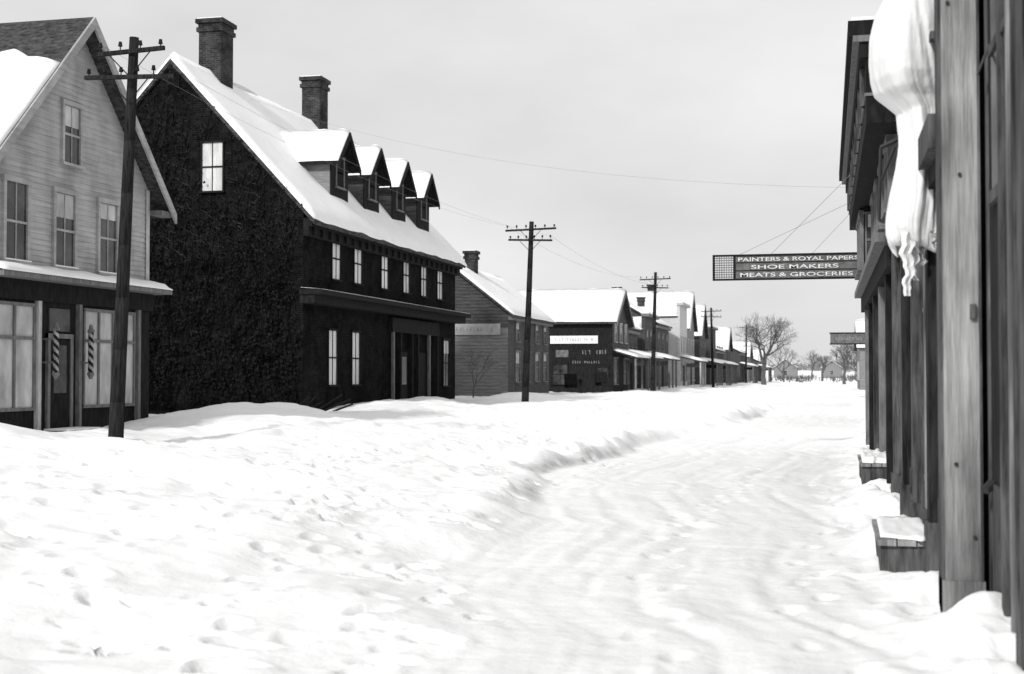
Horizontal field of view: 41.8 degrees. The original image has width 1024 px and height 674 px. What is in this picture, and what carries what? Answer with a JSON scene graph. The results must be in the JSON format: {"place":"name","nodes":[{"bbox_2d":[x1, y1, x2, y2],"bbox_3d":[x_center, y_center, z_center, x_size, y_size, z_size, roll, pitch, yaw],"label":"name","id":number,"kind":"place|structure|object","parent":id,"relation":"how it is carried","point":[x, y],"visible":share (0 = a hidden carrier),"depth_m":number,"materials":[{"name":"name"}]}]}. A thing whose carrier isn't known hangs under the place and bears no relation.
{"place":"outdoors","nodes":[
{"label":"outdoors","id":0,"kind":"place"},
{"bbox_2d":[0,0,882,370],"label":"sky","id":1,"kind":"structure","parent":0,"point":[739,93],"materials":[{"name":"white"}]},
{"bbox_2d":[0,370,1023,673],"bbox_3d":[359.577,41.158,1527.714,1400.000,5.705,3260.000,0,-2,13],"label":"snow ground","id":2,"kind":"structure","parent":0,"point":[724,528],"depth_m":12.75,"materials":[{"name":"white snow"}]},
{"bbox_2d":[0,17,176,431],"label":"clapboard barber shop","id":3,"kind":"structure","parent":2,"relation":"on","point":[62,124],"depth_m":29.83,"materials":[{"name":"paint"}]},
{"bbox_2d":[42,322,59,379],"bbox_3d":[-9.912,0.299,28.788,0.397,1.230,0.155,0,-2,13],"label":"barber pole","id":4,"kind":"object","parent":3,"relation":"attached to","point":[55,339],"visible":1,"depth_m":28.72,"materials":[{"name":"multicoloured metal"}]},
{"bbox_2d":[50,338,69,427],"bbox_3d":[-9.949,1.131,29.390,0.040,2.200,0.800,0,-2,13],"label":"door","id":5,"kind":"structure","parent":3,"relation":"in","point":[59,402],"depth_m":29.42,"materials":[{"name":"black wood"}]},
{"bbox_2d":[0,98,120,275],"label":"window frames","id":6,"kind":"structure","parent":3,"relation":"in","point":[4,177],"depth_m":29.67,"materials":[{"name":"paint"}]},
{"bbox_2d":[6,104,115,272],"bbox_3d":[-9.968,-3.360,29.776,0.042,3.640,4.420,0,-2,13],"label":"window glass","id":7,"kind":"structure","parent":3,"relation":"in","point":[11,186],"depth_m":29.68,"materials":[{"name":"grey glass"}]},
{"bbox_2d":[0,304,132,407],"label":"shop window glass","id":8,"kind":"structure","parent":3,"relation":"in","point":[24,314],"depth_m":28.32,"materials":[{"name":"grey glass"}]},
{"bbox_2d":[0,301,135,411],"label":"shop window frames","id":9,"kind":"structure","parent":3,"relation":"in","point":[14,337],"depth_m":30.34,"materials":[{"name":"grey wood"}]},
{"bbox_2d":[81,325,94,378],"bbox_3d":[-9.591,0.337,30.150,0.397,1.230,0.155,0,-2,13],"label":"barber pole","id":10,"kind":"object","parent":3,"relation":"attached to","point":[90,341],"visible":1,"depth_m":30.08,"materials":[{"name":"white paint"}]},
{"bbox_2d":[84,36,174,437],"bbox_3d":[-7.431,-1.787,26.082,1.902,8.157,0.341,0,-2,13],"label":"utility pole","id":11,"kind":"object","parent":2,"relation":"on","point":[118,389],"visible":0.98,"depth_m":26.03,"materials":[{"name":"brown wood"}]},
{"bbox_2d":[136,16,470,413],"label":"brick hotel","id":12,"kind":"structure","parent":2,"relation":"on","point":[288,273],"depth_m":44.56,"materials":[{"name":"black brick"}]},
{"bbox_2d":[202,142,386,384],"bbox_3d":[-6.548,-2.330,47.196,2.450,8.000,9.217,-1,-2,36],"label":"window glass","id":13,"kind":"structure","parent":12,"relation":"in","point":[207,147],"depth_m":45.69,"materials":[{"name":"white glass"}]},
{"bbox_2d":[199,140,450,386],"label":"window frames","id":14,"kind":"structure","parent":12,"relation":"in","point":[218,191],"depth_m":47.93,"materials":[{"name":"black wood"}]},
{"bbox_2d":[335,157,427,221],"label":"window frames","id":15,"kind":"structure","parent":12,"relation":"in","point":[344,159],"depth_m":51.70,"materials":[{"name":"grey wood"}]},
{"bbox_2d":[398,352,425,398],"bbox_3d":[-4.061,1.776,54.604,0.050,2.300,3.500,0,-2,13],"label":"door","id":16,"kind":"structure","parent":12,"relation":"in","point":[422,356],"depth_m":55.73,"materials":[{"name":"black wood"}]},
{"bbox_2d":[404,262,441,298],"bbox_3d":[-3.739,-2.420,56.237,0.042,1.420,5.540,0,-2,13],"label":"window glass","id":17,"kind":"structure","parent":12,"relation":"in","point":[405,290],"depth_m":56.10,"materials":[{"name":"grey glass"}]},
{"bbox_2d":[444,340,448,385],"bbox_3d":[-6.462,-2.216,51.324,4.043,8.300,18.359,-1,-2,35],"label":"window glass","id":18,"kind":"structure","parent":12,"relation":"in","point":[446,356],"depth_m":59.55,"materials":[{"name":"grey glass"}]},
{"bbox_2d":[299,394,352,410],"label":"broken boards","id":19,"kind":"object","parent":2,"relation":"on","point":[319,403],"visible":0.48,"depth_m":40.74,"materials":[{"name":"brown wood"}]},
{"bbox_2d":[457,350,495,397],"bbox_3d":[-1.628,1.834,64.865,1.814,2.746,1.848,0,-2,13],"label":"bare sapling","id":20,"kind":"object","parent":2,"relation":"on","point":[478,358],"visible":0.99,"depth_m":64.64,"materials":[{"name":"black plant"}]},
{"bbox_2d":[455,250,555,395],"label":"clapboard store","id":21,"kind":"structure","parent":2,"relation":"on","point":[494,306],"depth_m":71.70,"materials":[{"name":"wood"}]},
{"bbox_2d":[516,326,545,381],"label":"window glass","id":22,"kind":"structure","parent":21,"relation":"in","point":[537,326],"depth_m":78.26,"materials":[{"name":"grey glass"}]},
{"bbox_2d":[515,321,547,382],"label":"window frames","id":23,"kind":"structure","parent":21,"relation":"in","point":[516,322],"depth_m":77.50,"materials":[{"name":"grey wood"}]},
{"bbox_2d":[500,364,522,391],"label":"bare sapling","id":24,"kind":"object","parent":2,"relation":"on","point":[512,373],"visible":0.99,"depth_m":68.20,"materials":[{"name":"black plant"}]},
{"bbox_2d":[505,221,555,401],"bbox_3d":[0.819,-0.893,56.850,2.202,8.047,0.346,0,-2,13],"label":"utility pole","id":25,"kind":"object","parent":2,"relation":"on","point":[526,367],"visible":0.96,"depth_m":56.80,"materials":[{"name":"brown wood"}]},
{"bbox_2d":[564,374,583,393],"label":"cutter sleigh","id":26,"kind":"object","parent":2,"relation":"on","point":[572,381],"visible":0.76,"depth_m":86.96,"materials":[{"name":"black wood"}]},
{"bbox_2d":[518,288,649,392],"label":"corner store","id":27,"kind":"structure","parent":2,"relation":"on","point":[588,335],"depth_m":94.34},
{"bbox_2d":[551,363,609,384],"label":"window frames","id":28,"kind":"structure","parent":27,"relation":"in","point":[551,363],"depth_m":94.15,"materials":[{"name":"black wood"}]},
{"bbox_2d":[553,333,626,383],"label":"window glass","id":29,"kind":"structure","parent":27,"relation":"in","point":[557,368],"depth_m":94.31,"materials":[{"name":"grey glass"}]},
{"bbox_2d":[613,357,627,384],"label":"window frames","id":30,"kind":"structure","parent":27,"relation":"in","point":[614,358],"depth_m":95.19,"materials":[{"name":"grey wood"}]},
{"bbox_2d":[614,323,627,343],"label":"window frames","id":31,"kind":"structure","parent":27,"relation":"in","point":[619,323],"depth_m":98.33,"materials":[{"name":"paint"}]},
{"bbox_2d":[594,372,612,391],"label":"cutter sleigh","id":32,"kind":"object","parent":2,"relation":"on","point":[602,379],"visible":1,"depth_m":90.05,"materials":[{"name":"black wood"}]},
{"bbox_2d":[628,326,663,390],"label":"village shop","id":33,"kind":"structure","parent":2,"relation":"on","point":[633,333],"depth_m":107.79},
{"bbox_2d":[630,363,632,389],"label":"door","id":34,"kind":"structure","parent":33,"relation":"in","point":[631,364],"depth_m":107.86,"materials":[{"name":"black wood"}]},
{"bbox_2d":[628,329,637,383],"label":"window frames","id":35,"kind":"structure","parent":33,"relation":"in","point":[631,335],"depth_m":108.63,"materials":[{"name":"grey wood"}]},
{"bbox_2d":[631,309,668,386],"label":"walls","id":36,"kind":"structure","parent":2,"relation":"on","point":[637,314],"depth_m":126.21,"materials":[{"name":"grey wood"}]},
{"bbox_2d":[629,301,671,326],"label":"roof snow","id":37,"kind":"structure","parent":36,"relation":"on","point":[638,308],"depth_m":126.69,"materials":[{"name":"white snow"}]},
{"bbox_2d":[630,307,671,327],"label":"roof","id":38,"kind":"structure","parent":36,"relation":"on","point":[656,322],"depth_m":122.52,"materials":[{"name":"grey wood"}]},
{"bbox_2d":[657,332,667,381],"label":"window frames","id":39,"kind":"structure","parent":36,"relation":"attached to","point":[658,341],"depth_m":126.55,"materials":[{"name":"grey wood"}]},
{"bbox_2d":[662,366,663,386],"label":"door","id":40,"kind":"structure","parent":36,"relation":"attached to","point":[662,376],"depth_m":126.88,"materials":[{"name":"black wood"}]},
{"bbox_2d":[656,325,670,330],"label":"cornice","id":41,"kind":"structure","parent":36,"relation":"attached to","point":[663,327],"depth_m":125.88,"materials":[{"name":"grey wood"}]},
{"bbox_2d":[666,366,667,380],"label":"window glass","id":42,"kind":"object","parent":36,"relation":"in","point":[666,373],"visible":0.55,"depth_m":130.35,"materials":[{"name":"black glass"}]},
{"bbox_2d":[640,272,670,390],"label":"utility pole","id":43,"kind":"object","parent":2,"relation":"on","point":[653,355],"visible":0.98,"depth_m":94.36,"materials":[{"name":"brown wood"}]},
{"bbox_2d":[107,48,845,327],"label":"overhead wires","id":44,"kind":"object","parent":43,"relation":"attached to","point":[448,151],"visible":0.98,"depth_m":37.41,"materials":[{"name":"grey metal"}]},
{"bbox_2d":[633,311,679,388],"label":"false front shop","id":45,"kind":"structure","parent":2,"relation":"on","point":[643,322],"depth_m":113.82},
{"bbox_2d":[646,329,656,382],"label":"window frames","id":46,"kind":"structure","parent":45,"relation":"in","point":[648,330],"depth_m":115.07,"materials":[{"name":"grey wood"}]},
{"bbox_2d":[636,297,707,386],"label":"white false front shop","id":47,"kind":"structure","parent":2,"relation":"on","point":[675,317],"depth_m":134.43},
{"bbox_2d":[680,336,687,381],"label":"window frames","id":48,"kind":"structure","parent":47,"relation":"in","point":[684,338],"depth_m":137.56,"materials":[{"name":"paint"}]},
{"bbox_2d":[683,365,684,385],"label":"door","id":49,"kind":"structure","parent":47,"relation":"in","point":[683,365],"depth_m":136.59,"materials":[{"name":"grey wood"}]},
{"bbox_2d":[687,312,693,385],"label":"walls","id":50,"kind":"structure","parent":2,"relation":"on","point":[690,334],"depth_m":147.24,"materials":[{"name":"grey wood"}]},
{"bbox_2d":[646,284,653,290],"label":"chimney","id":51,"kind":"object","parent":50,"relation":"on","point":[650,289],"visible":0.36,"depth_m":149.26,"materials":[{"name":"brick"}]},
{"bbox_2d":[627,291,693,328],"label":"roof snow","id":52,"kind":"structure","parent":50,"relation":"on","point":[667,298],"depth_m":147.35,"materials":[{"name":"white snow"}]},
{"bbox_2d":[690,294,697,331],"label":"rake boards","id":53,"kind":"object","parent":52,"relation":"attached to","point":[695,311],"visible":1,"depth_m":147.69,"materials":[{"name":"paint"}]},
{"bbox_2d":[688,338,694,380],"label":"window frames","id":54,"kind":"structure","parent":50,"relation":"attached to","point":[690,347],"depth_m":146.88,"materials":[{"name":"grey wood"}]},
{"bbox_2d":[687,302,696,331],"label":"roof","id":55,"kind":"structure","parent":50,"relation":"on","point":[694,321],"depth_m":150.13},
{"bbox_2d":[694,303,723,385],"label":"village shop","id":56,"kind":"structure","parent":2,"relation":"on","point":[701,335],"depth_m":156.71},
{"bbox_2d":[700,341,705,380],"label":"window frames","id":57,"kind":"structure","parent":56,"relation":"in","point":[703,347],"depth_m":158.48,"materials":[{"name":"grey wood"}]},
{"bbox_2d":[701,308,720,386],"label":"utility pole","id":58,"kind":"object","parent":2,"relation":"on","point":[712,358],"visible":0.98,"depth_m":144.81,"materials":[{"name":"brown wood"}]},
{"bbox_2d":[705,325,732,384],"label":"false front shop","id":59,"kind":"structure","parent":2,"relation":"on","point":[728,366],"depth_m":167.64},
{"bbox_2d":[710,344,715,379],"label":"window frames","id":60,"kind":"structure","parent":59,"relation":"in","point":[714,346],"depth_m":173.12,"materials":[{"name":"grey wood"}]},
{"bbox_2d":[723,346,730,382],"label":"walls","id":61,"kind":"structure","parent":2,"relation":"on","point":[724,358],"depth_m":198.06,"materials":[{"name":"grey wood"}]},
{"bbox_2d":[716,326,730,349],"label":"roof snow","id":62,"kind":"structure","parent":61,"relation":"on","point":[722,336],"depth_m":200.36,"materials":[{"name":"white snow"}]},
{"bbox_2d":[725,336,732,351],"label":"roof","id":63,"kind":"structure","parent":61,"relation":"on","point":[731,347],"depth_m":205.44,"materials":[{"name":"black wood"}]},
{"bbox_2d":[716,346,738,383],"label":"village shop","id":64,"kind":"structure","parent":2,"relation":"on","point":[720,351],"depth_m":186.57},
{"bbox_2d":[717,346,723,378],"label":"window frames","id":65,"kind":"structure","parent":64,"relation":"in","point":[717,346],"depth_m":188.25,"materials":[{"name":"grey wood"}]},
{"bbox_2d":[731,346,757,382],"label":"village shop","id":66,"kind":"structure","parent":2,"relation":"on","point":[737,355],"depth_m":214.01},
{"bbox_2d":[741,350,744,378],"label":"window frames","id":67,"kind":"structure","parent":66,"relation":"in","point":[741,350],"depth_m":216.35,"materials":[{"name":"grey wood"}]},
{"bbox_2d":[739,326,750,382],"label":"utility pole","id":68,"kind":"object","parent":2,"relation":"on","point":[745,356],"visible":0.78,"depth_m":203.13,"materials":[{"name":"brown wood"}]},
{"bbox_2d":[747,358,750,381],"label":"walls","id":69,"kind":"structure","parent":2,"relation":"on","point":[748,361],"depth_m":237.73,"materials":[{"name":"grey wood"}]},
{"bbox_2d":[732,341,750,356],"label":"roof snow","id":70,"kind":"structure","parent":69,"relation":"on","point":[737,344],"depth_m":240.20,"materials":[{"name":"white snow"}]},
{"bbox_2d":[751,358,760,380],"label":"walls","id":71,"kind":"structure","parent":2,"relation":"on","point":[753,361],"depth_m":258.20,"materials":[{"name":"grey wood"}]},
{"bbox_2d":[734,313,798,384],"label":"bare tree","id":72,"kind":"object","parent":2,"relation":"on","point":[776,334],"visible":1,"depth_m":188.08,"materials":[{"name":"grey plant"}]},
{"bbox_2d":[768,368,771,381],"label":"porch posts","id":73,"kind":"object","parent":2,"relation":"on","point":[769,374],"visible":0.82,"depth_m":260.10,"materials":[{"name":"white wood"}]},
{"bbox_2d":[768,346,801,380],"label":"bare tree","id":74,"kind":"object","parent":2,"relation":"on","point":[784,362],"visible":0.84,"depth_m":323.88,"materials":[{"name":"grey plant"}]},
{"bbox_2d":[773,359,797,378],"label":"farmhouse","id":75,"kind":"object","parent":2,"relation":"on","point":[789,371],"visible":0.71,"depth_m":411.52,"materials":[{"name":"grey wood"}]},
{"bbox_2d":[800,350,819,376],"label":"bare tree","id":76,"kind":"object","parent":2,"relation":"on","point":[811,359],"visible":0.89,"depth_m":409.70,"materials":[{"name":"grey plant"}]},
{"bbox_2d":[766,373,856,382],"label":"roadside brush","id":77,"kind":"object","parent":2,"relation":"on","point":[802,378],"visible":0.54,"depth_m":313.59,"materials":[{"name":"grey plant"}]},
{"bbox_2d":[766,359,856,370],"bbox_3d":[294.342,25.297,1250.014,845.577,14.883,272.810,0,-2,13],"label":"distant trees","id":78,"kind":"object","parent":2,"relation":"on","point":[818,366],"visible":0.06,"depth_m":1159.23,"materials":[{"name":"grey plant"}]},
{"bbox_2d":[786,375,855,380],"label":"rail fence","id":79,"kind":"object","parent":2,"relation":"on","point":[808,377],"visible":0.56,"depth_m":340.71,"materials":[{"name":"grey wood"}]},
{"bbox_2d":[816,353,834,380],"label":"bare tree","id":80,"kind":"object","parent":2,"relation":"on","point":[826,361],"visible":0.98,"depth_m":321.57,"materials":[{"name":"grey plant"}]},
{"bbox_2d":[820,360,842,377],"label":"farmhouse","id":81,"kind":"object","parent":2,"relation":"on","point":[833,369],"visible":0.62,"depth_m":447.19,"materials":[{"name":"grey wood"}]},
{"bbox_2d":[829,345,854,383],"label":"bare tree","id":82,"kind":"object","parent":2,"relation":"on","point":[840,350],"visible":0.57,"depth_m":208.29,"materials":[{"name":"grey plant"}]},
{"bbox_2d":[838,345,856,372],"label":"bare tree","id":83,"kind":"object","parent":2,"relation":"on","point":[847,361],"visible":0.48,"depth_m":173.88,"materials":[{"name":"grey plant"}]},
{"bbox_2d":[839,350,856,375],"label":"bare tree","id":84,"kind":"object","parent":2,"relation":"on","point":[850,365],"visible":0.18,"depth_m":248.44,"materials":[{"name":"grey plant"}]},
{"bbox_2d":[857,349,864,389],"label":"walls","id":85,"kind":"structure","parent":2,"relation":"on","point":[861,361],"depth_m":125.79,"materials":[{"name":"grey wood"}]},
{"bbox_2d":[857,362,858,379],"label":"window frames","id":86,"kind":"structure","parent":85,"relation":"attached to","point":[857,370],"depth_m":130.63,"materials":[{"name":"white wood"}]},
{"bbox_2d":[855,319,864,347],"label":"roof snow","id":87,"kind":"structure","parent":85,"relation":"on","point":[859,325],"depth_m":129.93,"materials":[{"name":"white snow"}]},
{"bbox_2d":[839,16,897,483],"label":"corniced shop","id":88,"kind":"structure","parent":2,"relation":"on","point":[869,126],"depth_m":21.08,"materials":[{"name":"grey wood"}]},
{"bbox_2d":[712,175,856,280],"bbox_3d":[5.693,-2.221,27.979,3.300,1.784,3.942,0,-2,13],"label":"hanging sign","id":89,"kind":"object","parent":88,"relation":"attached to","point":[803,266],"visible":0.98,"depth_m":29.80,"materials":[{"name":"grey wood"}]},
{"bbox_2d":[829,332,864,344],"bbox_3d":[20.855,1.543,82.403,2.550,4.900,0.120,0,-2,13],"label":"hanging sign","id":90,"kind":"object","parent":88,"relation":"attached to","point":[847,338],"visible":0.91,"depth_m":82.46,"materials":[{"name":"grey wood"}]},
{"bbox_2d":[867,214,870,254],"bbox_3d":[6.407,-1.960,23.405,0.242,1.050,10.829,0,-2,12],"label":"window glass","id":91,"kind":"structure","parent":88,"relation":"in","point":[868,228],"depth_m":25.75,"materials":[{"name":"grey glass"}]},
{"bbox_2d":[855,134,897,279],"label":"window frames","id":92,"kind":"structure","parent":88,"relation":"in","point":[876,226],"depth_m":22.15,"materials":[{"name":"wood"}]},
{"bbox_2d":[858,448,885,483],"bbox_3d":[5.631,2.085,20.815,0.454,0.619,2.240,0,-2,13],"label":"wooden doorstep","id":93,"kind":"object","parent":2,"relation":"on","point":[872,464],"visible":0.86,"depth_m":19.81,"materials":[{"name":"grey wood"}]},
{"bbox_2d":[872,516,926,572],"bbox_3d":[3.482,1.915,11.941,0.474,0.471,1.704,0,-2,13],"label":"wooden doorstep","id":94,"kind":"object","parent":2,"relation":"on","point":[900,543],"visible":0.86,"depth_m":11.26,"materials":[{"name":"grey wood"}]},
{"bbox_2d":[884,0,989,611],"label":"wooden shop","id":95,"kind":"structure","parent":2,"relation":"on","point":[939,476],"depth_m":9.29,"materials":[{"name":"grey wood"}]},
{"bbox_2d":[869,0,935,295],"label":"hanging icicle and snow","id":96,"kind":"object","parent":95,"relation":"attached to","point":[902,64],"visible":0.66,"depth_m":10.78,"materials":[{"name":"snow"},{"name":"ice"}]},
{"bbox_2d":[897,31,933,145],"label":"window frames","id":97,"kind":"structure","parent":95,"relation":"in","point":[931,35],"depth_m":10.47,"materials":[{"name":"grey wood"}]},
{"bbox_2d":[976,0,1023,670],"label":"shop","id":98,"kind":"structure","parent":2,"relation":"on","point":[1002,60],"depth_m":8.10,"materials":[{"name":"grey wood"}]},
{"bbox_2d":[990,0,996,187],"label":"window glass","id":99,"kind":"structure","parent":98,"relation":"in","point":[992,2],"depth_m":8.62,"materials":[{"name":"grey glass"}]},
{"bbox_2d":[992,484,1001,592],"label":"door panels","id":100,"kind":"structure","parent":98,"relation":"in","point":[996,493],"depth_m":8.57,"materials":[{"name":"grey wood"}]},
{"bbox_2d":[1002,0,1007,360],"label":"window glass","id":101,"kind":"structure","parent":98,"relation":"in","point":[1003,1],"depth_m":8.09,"materials":[{"name":"grey glass"}]},
{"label":"walls","id":102,"kind":"object","parent":2,"relation":"on","visible":0},
{"bbox_2d":[753,349,762,362],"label":"roof snow","id":103,"kind":"structure","parent":102,"relation":"on","point":[756,351],"depth_m":290.86,"materials":[{"name":"white snow"}]}
]}

